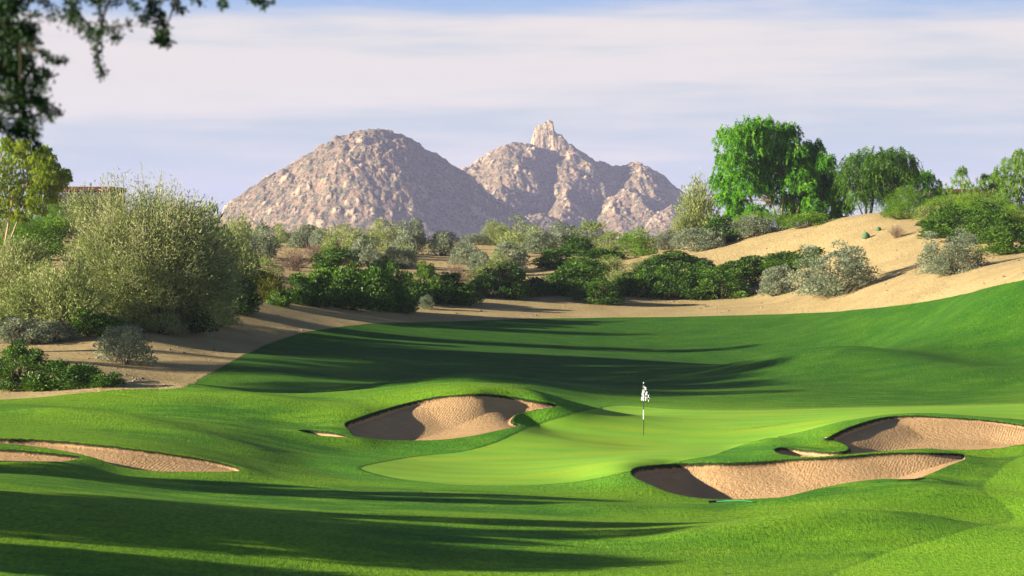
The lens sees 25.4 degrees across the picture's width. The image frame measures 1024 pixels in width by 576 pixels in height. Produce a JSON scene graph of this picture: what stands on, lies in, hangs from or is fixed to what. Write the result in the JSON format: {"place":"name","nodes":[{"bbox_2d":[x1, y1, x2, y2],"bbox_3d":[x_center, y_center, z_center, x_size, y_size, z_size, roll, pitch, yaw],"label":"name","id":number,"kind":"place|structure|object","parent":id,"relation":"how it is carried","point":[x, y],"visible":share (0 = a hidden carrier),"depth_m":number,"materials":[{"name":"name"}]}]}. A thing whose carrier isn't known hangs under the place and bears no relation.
{"place":"outdoors","nodes":[
{"label":"outdoors","id":0,"kind":"place"},
{"bbox_2d":[218,119,692,240],"bbox_3d":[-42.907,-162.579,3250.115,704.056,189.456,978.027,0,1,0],"label":"mountain","id":1,"kind":"structure","parent":0,"point":[546,177],"depth_m":2932.56,"materials":[{"name":"stone"}]},
{"bbox_2d":[0,279,1023,575],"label":"grass","id":2,"kind":"structure","parent":0,"point":[290,499],"depth_m":73.82,"materials":[{"name":"green plant"}]},
{"bbox_2d":[0,448,83,461],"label":"sand bunker","id":3,"kind":"object","parent":2,"relation":"on","point":[7,454],"visible":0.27,"depth_m":69.17},
{"bbox_2d":[0,438,242,471],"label":"sand bunker","id":4,"kind":"object","parent":2,"relation":"on","point":[137,458],"visible":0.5,"depth_m":71.63},
{"bbox_2d":[0,0,275,153],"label":"overhanging tree","id":5,"kind":"object","parent":2,"relation":"on","point":[17,64],"visible":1,"depth_m":9.25,"materials":[{"name":"green plant"}]},
{"bbox_2d":[344,392,560,440],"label":"sand bunker","id":6,"kind":"object","parent":2,"relation":"on","point":[447,416],"visible":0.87,"depth_m":94.21},
{"bbox_2d":[359,404,1023,485],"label":"putting green","id":7,"kind":"object","parent":2,"relation":"on","point":[590,444],"visible":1,"depth_m":91.28,"materials":[{"name":"green plant"}]},
{"bbox_2d":[630,451,968,499],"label":"sand bunker","id":8,"kind":"object","parent":2,"relation":"on","point":[776,478],"visible":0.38,"depth_m":76.94},
{"bbox_2d":[773,415,1023,456],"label":"sand bunker","id":9,"kind":"object","parent":2,"relation":"on","point":[894,432],"visible":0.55,"depth_m":89.67},
{"bbox_2d":[0,210,1023,398],"bbox_3d":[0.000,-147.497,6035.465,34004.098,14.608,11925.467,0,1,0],"label":"desert sand","id":10,"kind":"structure","parent":0,"point":[181,370],"depth_m":170.29,"materials":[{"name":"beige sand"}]},
{"bbox_2d":[0,242,34,308],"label":"shrub","id":11,"kind":"object","parent":10,"relation":"on","point":[7,267],"visible":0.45,"depth_m":138.15,"materials":[{"name":"green plant"}]},
{"bbox_2d":[0,208,50,244],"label":"shrub","id":12,"kind":"object","parent":10,"relation":"on","point":[25,225],"visible":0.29,"depth_m":206.11,"materials":[{"name":"green plant"}]},
{"bbox_2d":[0,315,51,344],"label":"shrub","id":13,"kind":"object","parent":10,"relation":"on","point":[27,334],"visible":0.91,"depth_m":126.34,"materials":[{"name":"grey plant"}]},
{"bbox_2d":[0,233,52,276],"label":"shrub","id":14,"kind":"object","parent":10,"relation":"on","point":[14,245],"visible":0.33,"depth_m":159.65,"materials":[{"name":"green plant"}]},
{"bbox_2d":[0,337,55,390],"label":"shrub","id":15,"kind":"object","parent":10,"relation":"on","point":[9,375],"visible":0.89,"depth_m":101.63,"materials":[{"name":"green plant"}]},
{"bbox_2d":[0,268,60,330],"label":"shrub","id":16,"kind":"object","parent":10,"relation":"on","point":[17,309],"visible":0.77,"depth_m":129.87,"materials":[{"name":"green plant"}]},
{"bbox_2d":[0,225,70,259],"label":"shrub","id":17,"kind":"object","parent":10,"relation":"on","point":[51,245],"visible":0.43,"depth_m":184.46,"materials":[{"name":"green plant"}]},
{"bbox_2d":[0,136,73,256],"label":"palo verde","id":18,"kind":"object","parent":10,"relation":"on","point":[50,179],"visible":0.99,"depth_m":175.20,"materials":[{"name":"green plant"}]},
{"bbox_2d":[13,208,77,241],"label":"shrub","id":19,"kind":"object","parent":10,"relation":"on","point":[50,229],"visible":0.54,"depth_m":223.90,"materials":[{"name":"green plant"}]},
{"bbox_2d":[16,359,82,391],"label":"shrub","id":20,"kind":"object","parent":10,"relation":"on","point":[36,382],"visible":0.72,"depth_m":100.75,"materials":[{"name":"green plant"}]},
{"bbox_2d":[4,259,94,315],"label":"shrub","id":21,"kind":"object","parent":10,"relation":"on","point":[37,264],"visible":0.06,"depth_m":136.51,"materials":[{"name":"green plant"}]},
{"bbox_2d":[33,319,80,340],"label":"shrub","id":22,"kind":"object","parent":10,"relation":"on","point":[62,332],"visible":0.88,"depth_m":127.53,"materials":[{"name":"grey plant"}]},
{"bbox_2d":[23,250,114,327],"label":"shrub","id":23,"kind":"object","parent":10,"relation":"on","point":[70,298],"visible":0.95,"depth_m":129.07,"materials":[{"name":"green plant"}]},
{"bbox_2d":[50,182,106,240],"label":"shrub","id":24,"kind":"object","parent":10,"relation":"on","point":[77,205],"visible":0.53,"depth_m":224.20,"materials":[{"name":"green plant"}]},
{"bbox_2d":[54,363,105,389],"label":"shrub","id":25,"kind":"object","parent":10,"relation":"on","point":[73,375],"visible":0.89,"depth_m":96.92,"materials":[{"name":"green plant"}]},
{"bbox_2d":[48,187,126,228],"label":"house","id":26,"kind":"structure","parent":10,"relation":"on","point":[95,189],"depth_m":251.81,"materials":[{"name":"paint"}]},
{"bbox_2d":[64,307,125,336],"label":"shrub","id":27,"kind":"object","parent":10,"relation":"on","point":[100,322],"visible":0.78,"depth_m":128.39,"materials":[{"name":"green plant"}]},
{"bbox_2d":[87,371,127,387],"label":"shrub","id":28,"kind":"object","parent":10,"relation":"on","point":[109,380],"visible":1,"depth_m":96.29,"materials":[{"name":"green plant"}]},
{"bbox_2d":[93,323,158,364],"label":"shrub","id":29,"kind":"object","parent":10,"relation":"on","point":[119,346],"visible":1,"depth_m":117.58,"materials":[{"name":"grey plant"}]},
{"bbox_2d":[110,299,164,330],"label":"shrub","id":30,"kind":"object","parent":10,"relation":"on","point":[131,308],"visible":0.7,"depth_m":131.79,"materials":[{"name":"green plant"}]},
{"bbox_2d":[53,161,250,333],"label":"bush","id":31,"kind":"object","parent":10,"relation":"on","point":[165,256],"visible":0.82,"depth_m":133.41,"materials":[{"name":"green plant"}]},
{"bbox_2d":[135,304,188,334],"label":"shrub","id":32,"kind":"object","parent":10,"relation":"on","point":[171,330],"visible":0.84,"depth_m":132.31,"materials":[{"name":"green plant"}]},
{"bbox_2d":[179,302,218,332],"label":"shrub","id":33,"kind":"object","parent":10,"relation":"on","point":[203,328],"visible":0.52,"depth_m":134.52,"materials":[{"name":"green plant"}]},
{"bbox_2d":[176,196,241,305],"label":"shrub","id":34,"kind":"object","parent":10,"relation":"on","point":[223,225],"visible":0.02,"depth_m":147.69,"materials":[{"name":"green plant"}]},
{"bbox_2d":[204,293,242,326],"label":"shrub","id":35,"kind":"object","parent":10,"relation":"on","point":[236,320],"visible":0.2,"depth_m":141.85,"materials":[{"name":"green plant"}]},
{"bbox_2d":[215,217,257,283],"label":"shrub","id":36,"kind":"object","parent":10,"relation":"on","point":[243,251],"visible":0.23,"depth_m":157.14,"materials":[{"name":"green plant"}]},
{"bbox_2d":[224,207,259,247],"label":"shrub","id":37,"kind":"object","parent":10,"relation":"on","point":[241,223],"visible":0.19,"depth_m":203.27,"materials":[{"name":"green plant"}]},
{"bbox_2d":[227,276,264,315],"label":"shrub","id":38,"kind":"object","parent":10,"relation":"on","point":[252,305],"visible":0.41,"depth_m":148.09,"materials":[{"name":"green plant"}]},
{"bbox_2d":[252,222,282,258],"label":"shrub","id":39,"kind":"object","parent":10,"relation":"on","point":[267,246],"visible":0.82,"depth_m":205.78,"materials":[{"name":"green plant"}]},
{"bbox_2d":[250,269,293,300],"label":"shrub","id":40,"kind":"object","parent":10,"relation":"on","point":[266,285],"visible":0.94,"depth_m":157.21,"materials":[{"name":"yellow plant"}]},
{"bbox_2d":[265,289,291,306],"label":"shrub","id":41,"kind":"object","parent":10,"relation":"on","point":[281,302],"visible":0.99,"depth_m":156.32,"materials":[{"name":"green plant"}]},
{"bbox_2d":[271,243,314,270],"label":"shrub","id":42,"kind":"object","parent":10,"relation":"on","point":[297,263],"visible":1,"depth_m":191.98,"materials":[{"name":"plant"}]},
{"bbox_2d":[282,272,312,304],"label":"shrub","id":43,"kind":"object","parent":10,"relation":"on","point":[300,282],"visible":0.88,"depth_m":159.84,"materials":[{"name":"green plant"}]},
{"bbox_2d":[286,224,323,248],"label":"shrub","id":44,"kind":"object","parent":10,"relation":"on","point":[297,238],"visible":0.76,"depth_m":227.38,"materials":[{"name":"green plant"}]},
{"bbox_2d":[304,269,342,307],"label":"shrub","id":45,"kind":"object","parent":10,"relation":"on","point":[320,292],"visible":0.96,"depth_m":160.97,"materials":[{"name":"green plant"}]},
{"bbox_2d":[309,250,342,269],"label":"shrub","id":46,"kind":"object","parent":10,"relation":"on","point":[330,260],"visible":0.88,"depth_m":197.06,"materials":[{"name":"green plant"}]},
{"bbox_2d":[317,222,368,250],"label":"shrub","id":47,"kind":"object","parent":10,"relation":"on","point":[338,236],"visible":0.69,"depth_m":216.89,"materials":[{"name":"green plant"}]},
{"bbox_2d":[324,267,369,311],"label":"shrub","id":48,"kind":"object","parent":10,"relation":"on","point":[355,298],"visible":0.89,"depth_m":162.75,"materials":[{"name":"green plant"}]},
{"bbox_2d":[347,237,384,266],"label":"shrub","id":49,"kind":"object","parent":10,"relation":"on","point":[371,254],"visible":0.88,"depth_m":203.47,"materials":[{"name":"green plant"}]},
{"bbox_2d":[346,266,399,312],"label":"shrub","id":50,"kind":"object","parent":10,"relation":"on","point":[384,297],"visible":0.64,"depth_m":165.14,"materials":[{"name":"green plant"}]},
{"bbox_2d":[367,218,402,248],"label":"shrub","id":51,"kind":"object","parent":10,"relation":"on","point":[383,235],"visible":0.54,"depth_m":234.56,"materials":[{"name":"green plant"}]},
{"bbox_2d":[370,259,420,313],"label":"shrub","id":52,"kind":"object","parent":10,"relation":"on","point":[407,305],"visible":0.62,"depth_m":166.94,"materials":[{"name":"green plant"}]},
{"bbox_2d":[384,245,418,268],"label":"shrub","id":53,"kind":"object","parent":10,"relation":"on","point":[407,256],"visible":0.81,"depth_m":204.44,"materials":[{"name":"green plant"}]},
{"bbox_2d":[390,217,427,253],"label":"shrub","id":54,"kind":"object","parent":10,"relation":"on","point":[417,239],"visible":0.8,"depth_m":222.00,"materials":[{"name":"green plant"}]},
{"bbox_2d":[399,272,436,304],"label":"shrub","id":55,"kind":"object","parent":10,"relation":"on","point":[421,289],"visible":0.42,"depth_m":174.04,"materials":[{"name":"green plant"}]},
{"bbox_2d":[414,260,437,277],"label":"shrub","id":56,"kind":"object","parent":10,"relation":"on","point":[423,270],"visible":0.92,"depth_m":194.69,"materials":[{"name":"green plant"}]},
{"bbox_2d":[422,275,458,303],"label":"shrub","id":57,"kind":"object","parent":10,"relation":"on","point":[441,293],"visible":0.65,"depth_m":175.99,"materials":[{"name":"green plant"}]},
{"bbox_2d":[423,230,460,255],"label":"shrub","id":58,"kind":"object","parent":10,"relation":"on","point":[445,243],"visible":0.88,"depth_m":222.44,"materials":[{"name":"green plant"}]},
{"bbox_2d":[446,242,479,264],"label":"shrub","id":59,"kind":"object","parent":10,"relation":"on","point":[463,253],"visible":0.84,"depth_m":212.16,"materials":[{"name":"green plant"}]},
{"bbox_2d":[443,284,484,304],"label":"shrub","id":60,"kind":"object","parent":10,"relation":"on","point":[465,296],"visible":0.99,"depth_m":176.44,"materials":[{"name":"green plant"}]},
{"bbox_2d":[466,251,492,272],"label":"shrub","id":61,"kind":"object","parent":10,"relation":"on","point":[475,262],"visible":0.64,"depth_m":202.05,"materials":[{"name":"green plant"}]},
{"bbox_2d":[467,261,534,299],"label":"shrub","id":62,"kind":"object","parent":10,"relation":"on","point":[485,284],"visible":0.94,"depth_m":183.80,"materials":[{"name":"green plant"}]},
{"bbox_2d":[488,241,530,270],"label":"shrub","id":63,"kind":"object","parent":10,"relation":"on","point":[519,256],"visible":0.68,"depth_m":206.45,"materials":[{"name":"green plant"}]},
{"bbox_2d":[494,214,548,250],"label":"shrub","id":64,"kind":"object","parent":10,"relation":"on","point":[518,238],"visible":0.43,"depth_m":233.69,"materials":[{"name":"green plant"}]},
{"bbox_2d":[524,276,553,296],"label":"shrub","id":65,"kind":"object","parent":10,"relation":"on","point":[538,286],"visible":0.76,"depth_m":187.25,"materials":[{"name":"green plant"}]},
{"bbox_2d":[523,230,558,253],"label":"shrub","id":66,"kind":"object","parent":10,"relation":"on","point":[530,244],"visible":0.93,"depth_m":229.42,"materials":[{"name":"green plant"}]},
{"bbox_2d":[531,248,580,268],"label":"shrub","id":67,"kind":"object","parent":10,"relation":"on","point":[547,259],"visible":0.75,"depth_m":207.56,"materials":[{"name":"green plant"}]},
{"bbox_2d":[541,272,570,295],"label":"shrub","id":68,"kind":"object","parent":10,"relation":"on","point":[555,288],"visible":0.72,"depth_m":188.99,"materials":[{"name":"green plant"}]},
{"bbox_2d":[538,220,579,248],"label":"shrub","id":69,"kind":"object","parent":10,"relation":"on","point":[562,237],"visible":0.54,"depth_m":233.24,"materials":[{"name":"green plant"}]},
{"bbox_2d":[548,262,594,297],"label":"shrub","id":70,"kind":"object","parent":10,"relation":"on","point":[569,270],"visible":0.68,"depth_m":189.16,"materials":[{"name":"green plant"}]},
{"bbox_2d":[559,236,595,256],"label":"shrub","id":71,"kind":"object","parent":10,"relation":"on","point":[581,246],"visible":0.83,"depth_m":223.97,"materials":[{"name":"green plant"}]},
{"bbox_2d":[569,219,615,248],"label":"shrub","id":72,"kind":"object","parent":10,"relation":"on","point":[595,226],"visible":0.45,"depth_m":232.03,"materials":[{"name":"green plant"}]},
{"bbox_2d":[568,256,616,280],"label":"shrub","id":73,"kind":"object","parent":10,"relation":"on","point":[598,268],"visible":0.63,"depth_m":198.00,"materials":[{"name":"green plant"}]},
{"bbox_2d":[565,276,628,304],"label":"shrub","id":74,"kind":"object","parent":10,"relation":"on","point":[610,294],"visible":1,"depth_m":185.26,"materials":[{"name":"green plant"}]},
{"bbox_2d":[579,248,628,260],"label":"shrub","id":75,"kind":"object","parent":10,"relation":"on","point":[598,254],"visible":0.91,"depth_m":213.24,"materials":[{"name":"green plant"}]},
{"bbox_2d":[596,230,624,252],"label":"shrub","id":76,"kind":"object","parent":10,"relation":"on","point":[611,244],"visible":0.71,"depth_m":227.36,"materials":[{"name":"green plant"}]},
{"bbox_2d":[606,269,653,296],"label":"shrub","id":77,"kind":"object","parent":10,"relation":"on","point":[625,282],"visible":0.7,"depth_m":191.41,"materials":[{"name":"green plant"}]},
{"bbox_2d":[617,226,657,256],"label":"shrub","id":78,"kind":"object","parent":10,"relation":"on","point":[641,246],"visible":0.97,"depth_m":216.40,"materials":[{"name":"green plant"}]},
{"bbox_2d":[628,265,674,298],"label":"shrub","id":79,"kind":"object","parent":10,"relation":"on","point":[644,280],"visible":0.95,"depth_m":191.25,"materials":[{"name":"green plant"}]},
{"bbox_2d":[631,259,681,279],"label":"shrub","id":80,"kind":"object","parent":10,"relation":"on","point":[648,264],"visible":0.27,"depth_m":199.20,"materials":[{"name":"green plant"}]},
{"bbox_2d":[654,229,683,249],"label":"shrub","id":81,"kind":"object","parent":10,"relation":"on","point":[662,238],"visible":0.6,"depth_m":226.33,"materials":[{"name":"green plant"}]},
{"bbox_2d":[645,250,699,266],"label":"shrub","id":82,"kind":"object","parent":10,"relation":"on","point":[681,257],"visible":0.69,"depth_m":203.97,"materials":[{"name":"green plant"}]},
{"bbox_2d":[646,263,706,298],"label":"shrub","id":83,"kind":"object","parent":10,"relation":"on","point":[686,285],"visible":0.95,"depth_m":190.90,"materials":[{"name":"green plant"}]},
{"bbox_2d":[671,227,716,251],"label":"shrub","id":84,"kind":"object","parent":10,"relation":"on","point":[689,235],"visible":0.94,"depth_m":210.58,"materials":[{"name":"green plant"}]},
{"bbox_2d":[672,168,726,239],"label":"shrub","id":85,"kind":"object","parent":10,"relation":"on","point":[703,202],"visible":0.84,"depth_m":233.74,"materials":[{"name":"green plant"}]},
{"bbox_2d":[696,231,726,249],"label":"shrub","id":86,"kind":"object","parent":10,"relation":"on","point":[720,240],"visible":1,"depth_m":210.07,"materials":[{"name":"green plant"}]},
{"bbox_2d":[685,260,755,299],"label":"shrub","id":87,"kind":"object","parent":10,"relation":"on","point":[728,274],"visible":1,"depth_m":190.22,"materials":[{"name":"green plant"}]},
{"bbox_2d":[702,213,743,243],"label":"shrub","id":88,"kind":"object","parent":10,"relation":"on","point":[718,221],"visible":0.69,"depth_m":212.08,"materials":[{"name":"green plant"}]},
{"bbox_2d":[720,261,761,287],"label":"shrub","id":89,"kind":"object","parent":10,"relation":"on","point":[752,276],"visible":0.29,"depth_m":193.97,"materials":[{"name":"green plant"}]},
{"bbox_2d":[732,214,775,237],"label":"shrub","id":90,"kind":"object","parent":10,"relation":"on","point":[759,223],"visible":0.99,"depth_m":211.51,"materials":[{"name":"green plant"}]},
{"bbox_2d":[733,208,789,232],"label":"shrub","id":91,"kind":"object","parent":10,"relation":"on","point":[776,219],"visible":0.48,"depth_m":213.97,"materials":[{"name":"green plant"}]},
{"bbox_2d":[756,263,795,295],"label":"shrub","id":92,"kind":"object","parent":10,"relation":"on","point":[779,272],"visible":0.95,"depth_m":185.49,"materials":[{"name":"green plant"}]},
{"bbox_2d":[757,250,800,270],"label":"shrub","id":93,"kind":"object","parent":10,"relation":"on","point":[780,258],"visible":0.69,"depth_m":195.41,"materials":[{"name":"green plant"}]},
{"bbox_2d":[708,114,855,228],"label":"weeping tree","id":94,"kind":"object","parent":10,"relation":"on","point":[775,162],"visible":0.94,"depth_m":219.16,"materials":[{"name":"green plant"}]},
{"bbox_2d":[779,210,828,228],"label":"shrub","id":95,"kind":"object","parent":10,"relation":"on","point":[804,218],"visible":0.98,"depth_m":207.29,"materials":[{"name":"green plant"}]},
{"bbox_2d":[785,240,881,296],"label":"shrub","id":96,"kind":"object","parent":10,"relation":"on","point":[850,269],"visible":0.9,"depth_m":172.07,"materials":[{"name":"green plant"}]},
{"bbox_2d":[832,145,927,214],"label":"weeping tree","id":97,"kind":"object","parent":10,"relation":"on","point":[878,181],"visible":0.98,"depth_m":212.85,"materials":[{"name":"green plant"}]},
{"bbox_2d":[876,185,930,219],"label":"shrub","id":98,"kind":"object","parent":10,"relation":"on","point":[894,210],"visible":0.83,"depth_m":199.22,"materials":[{"name":"green plant"}]},
{"bbox_2d":[876,168,949,210],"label":"palo verde","id":99,"kind":"object","parent":10,"relation":"on","point":[930,178],"visible":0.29,"depth_m":219.09,"materials":[{"name":"green plant"}]},
{"bbox_2d":[915,192,978,217],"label":"shrub","id":100,"kind":"object","parent":10,"relation":"on","point":[940,198],"visible":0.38,"depth_m":195.51,"materials":[{"name":"green plant"}]},
{"bbox_2d":[913,228,989,275],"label":"shrub","id":101,"kind":"object","parent":10,"relation":"on","point":[942,263],"visible":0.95,"depth_m":161.44,"materials":[{"name":"green plant"}]},
{"bbox_2d":[916,200,999,238],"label":"shrub","id":102,"kind":"object","parent":10,"relation":"on","point":[940,225],"visible":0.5,"depth_m":182.09,"materials":[{"name":"green plant"}]},
{"bbox_2d":[936,165,1015,204],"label":"palo verde","id":103,"kind":"object","parent":10,"relation":"on","point":[983,179],"visible":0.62,"depth_m":236.22,"materials":[{"name":"green plant"}]},
{"bbox_2d":[951,189,1021,223],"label":"shrub","id":104,"kind":"object","parent":10,"relation":"on","point":[1002,201],"visible":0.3,"depth_m":187.10,"materials":[{"name":"green plant"}]},
{"bbox_2d":[958,206,1021,243],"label":"shrub","id":105,"kind":"object","parent":10,"relation":"on","point":[991,216],"visible":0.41,"depth_m":177.34,"materials":[{"name":"green plant"}]},
{"bbox_2d":[972,218,1023,254],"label":"shrub","id":106,"kind":"object","parent":10,"relation":"on","point":[997,233],"visible":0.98,"depth_m":169.48,"materials":[{"name":"green plant"}]},
{"bbox_2d":[987,147,1023,210],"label":"palo verde","id":107,"kind":"object","parent":10,"relation":"on","point":[1001,184],"visible":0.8,"depth_m":225.28,"materials":[{"name":"green plant"}]},
{"bbox_2d":[0,0,1023,230],"label":"sky","id":108,"kind":"structure","parent":0,"point":[244,92],"materials":[{"name":"white"}]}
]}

